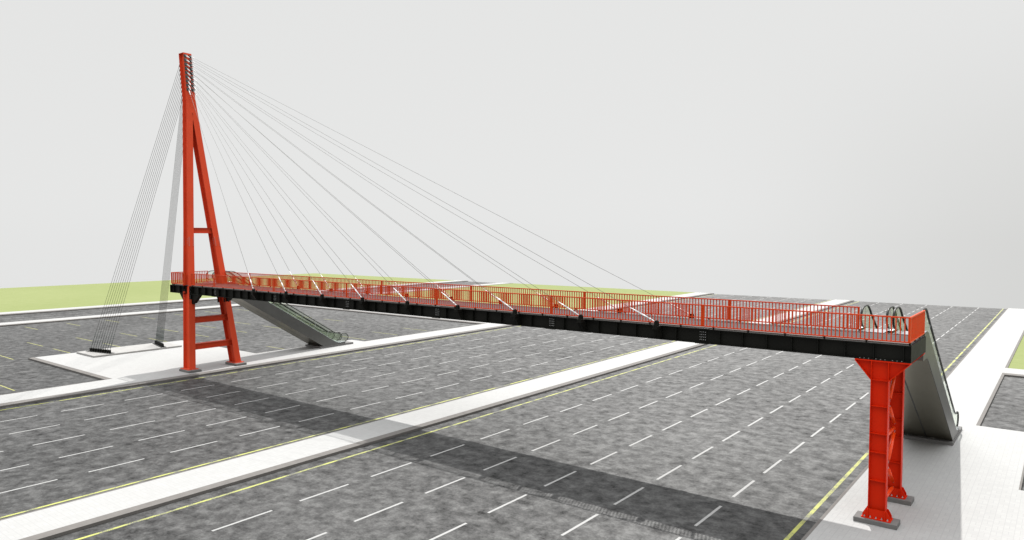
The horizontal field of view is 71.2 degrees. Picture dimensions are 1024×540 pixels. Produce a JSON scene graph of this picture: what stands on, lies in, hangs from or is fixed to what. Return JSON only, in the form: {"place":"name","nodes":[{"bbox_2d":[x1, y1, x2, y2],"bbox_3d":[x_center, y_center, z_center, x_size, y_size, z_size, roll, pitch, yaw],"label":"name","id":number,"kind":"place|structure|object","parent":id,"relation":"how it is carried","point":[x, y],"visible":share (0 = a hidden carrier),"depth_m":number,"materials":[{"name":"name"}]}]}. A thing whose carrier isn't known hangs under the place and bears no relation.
{"place":"outdoors","nodes":[
{"label":"outdoors","id":0,"kind":"place"},
{"bbox_2d":[0,280,504,324],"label":"pavement","id":1,"kind":"structure","parent":0,"point":[29,321],"depth_m":118.98,"materials":[{"name":"grey concrete"}]},
{"bbox_2d":[0,292,707,402],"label":"pavement","id":2,"kind":"structure","parent":0,"point":[122,369],"depth_m":69.85,"materials":[{"name":"grey concrete"}]},
{"bbox_2d":[77,342,181,357],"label":"anchor slab","id":3,"kind":"structure","parent":2,"relation":"on","point":[132,349],"depth_m":75.58,"materials":[{"name":"concrete"}]},
{"bbox_2d":[87,52,925,522],"bbox_3d":[-12.396,-5.107,53.446,75.612,29.048,7.399,2,3,38],"label":"footbridge","id":4,"kind":"object","parent":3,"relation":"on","point":[883,360],"visible":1,"depth_m":41.29,"materials":[{"name":"red metal"}]},
{"bbox_2d":[179,369,201,372],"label":"concrete plinth","id":5,"kind":"structure","parent":2,"relation":"on","point":[191,371],"depth_m":63.73,"materials":[{"name":"grey concrete"}]},
{"bbox_2d":[225,362,246,365],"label":"concrete plinth","id":6,"kind":"structure","parent":2,"relation":"on","point":[237,364],"depth_m":67.24,"materials":[{"name":"grey concrete"}]},
{"bbox_2d":[305,340,352,348],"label":"escalator plinth","id":7,"kind":"structure","parent":2,"relation":"on","point":[321,347],"depth_m":78.62,"materials":[{"name":"concrete"}]},
{"bbox_2d":[206,270,340,344],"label":"escalator","id":8,"kind":"object","parent":7,"relation":"on","point":[269,320],"visible":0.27,"depth_m":75.56,"materials":[{"name":"metal"}]},
{"bbox_2d":[213,271,347,345],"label":"escalator","id":9,"kind":"object","parent":7,"relation":"on","point":[274,313],"visible":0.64,"depth_m":74.58,"materials":[{"name":"metal"}]},
{"bbox_2d":[0,281,1023,539],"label":"road","id":10,"kind":"structure","parent":0,"point":[784,497],"depth_m":45.10,"materials":[{"name":"grey asphalt"}]},
{"bbox_2d":[0,309,425,390],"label":"yellow bay markings","id":11,"kind":"object","parent":10,"relation":"on","point":[154,339],"visible":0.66,"depth_m":86.80,"materials":[{"name":"paint"}]},
{"bbox_2d":[6,306,461,372],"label":"white bay markings","id":12,"kind":"object","parent":10,"relation":"on","point":[243,343],"visible":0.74,"depth_m":93.30,"materials":[{"name":"paint"}]},
{"bbox_2d":[0,281,510,326],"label":"kerb","id":13,"kind":"structure","parent":10,"relation":"on","point":[147,313],"depth_m":116.86,"materials":[{"name":"concrete"}]},
{"bbox_2d":[0,293,713,407],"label":"kerb","id":14,"kind":"structure","parent":10,"relation":"on","point":[52,397],"depth_m":67.64,"materials":[{"name":"concrete"}]},
{"bbox_2d":[0,299,849,539],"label":"median","id":15,"kind":"object","parent":10,"relation":"on","point":[40,521],"visible":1,"depth_m":39.30,"materials":[{"name":"grey concrete"}]},
{"bbox_2d":[0,299,853,539],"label":"kerb","id":16,"kind":"structure","parent":10,"relation":"on","point":[75,527],"depth_m":38.70,"materials":[{"name":"concrete"}]},
{"bbox_2d":[0,284,977,539],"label":"white lane markings","id":17,"kind":"object","parent":10,"relation":"on","point":[494,434],"visible":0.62,"depth_m":43.73,"materials":[{"name":"paint"}]},
{"bbox_2d":[0,294,1002,539],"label":"yellow edge lines","id":18,"kind":"object","parent":10,"relation":"on","point":[810,513],"visible":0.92,"depth_m":39.56,"materials":[{"name":"paint"}]},
{"bbox_2d":[801,308,1023,539],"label":"kerb","id":19,"kind":"structure","parent":10,"relation":"on","point":[979,423],"depth_m":49.99,"materials":[{"name":"concrete"}]},
{"bbox_2d":[0,273,1023,369],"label":"lawn","id":20,"kind":"structure","parent":0,"point":[38,298],"depth_m":152.93,"materials":[{"name":"green plant"}]},
{"bbox_2d":[0,0,1023,308],"label":"sky","id":21,"kind":"structure","parent":0,"point":[856,150],"materials":[{"name":"white"}]},
{"bbox_2d":[805,308,1023,539],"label":"pavement","id":22,"kind":"structure","parent":0,"point":[965,486],"depth_m":35.57,"materials":[{"name":"grey concrete"}]},
{"bbox_2d":[853,511,900,529],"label":"concrete plinth","id":23,"kind":"structure","parent":22,"relation":"on","point":[894,524],"depth_m":29.93,"materials":[{"name":"grey concrete"}]},
{"bbox_2d":[887,496,913,505],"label":"concrete plinth","id":24,"kind":"structure","parent":22,"relation":"on","point":[908,500],"depth_m":32.35,"materials":[{"name":"grey concrete"}]},
{"bbox_2d":[903,426,961,445],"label":"escalator plinth","id":25,"kind":"structure","parent":22,"relation":"on","point":[928,439],"depth_m":42.16,"materials":[{"name":"concrete"}]},
{"bbox_2d":[858,305,925,436],"bbox_3d":[21.392,5.758,39.224,1.346,8.604,15.715,2,3,38],"label":"escalator","id":26,"kind":"object","parent":25,"relation":"on","point":[912,424],"visible":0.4,"depth_m":39.36,"materials":[{"name":"metal"}]},
{"bbox_2d":[890,306,958,440],"bbox_3d":[22.463,5.797,38.388,1.346,8.604,15.715,2,3,38],"label":"escalator","id":27,"kind":"object","parent":25,"relation":"on","point":[925,385],"visible":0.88,"depth_m":37.08,"materials":[{"name":"metal"}]}
]}

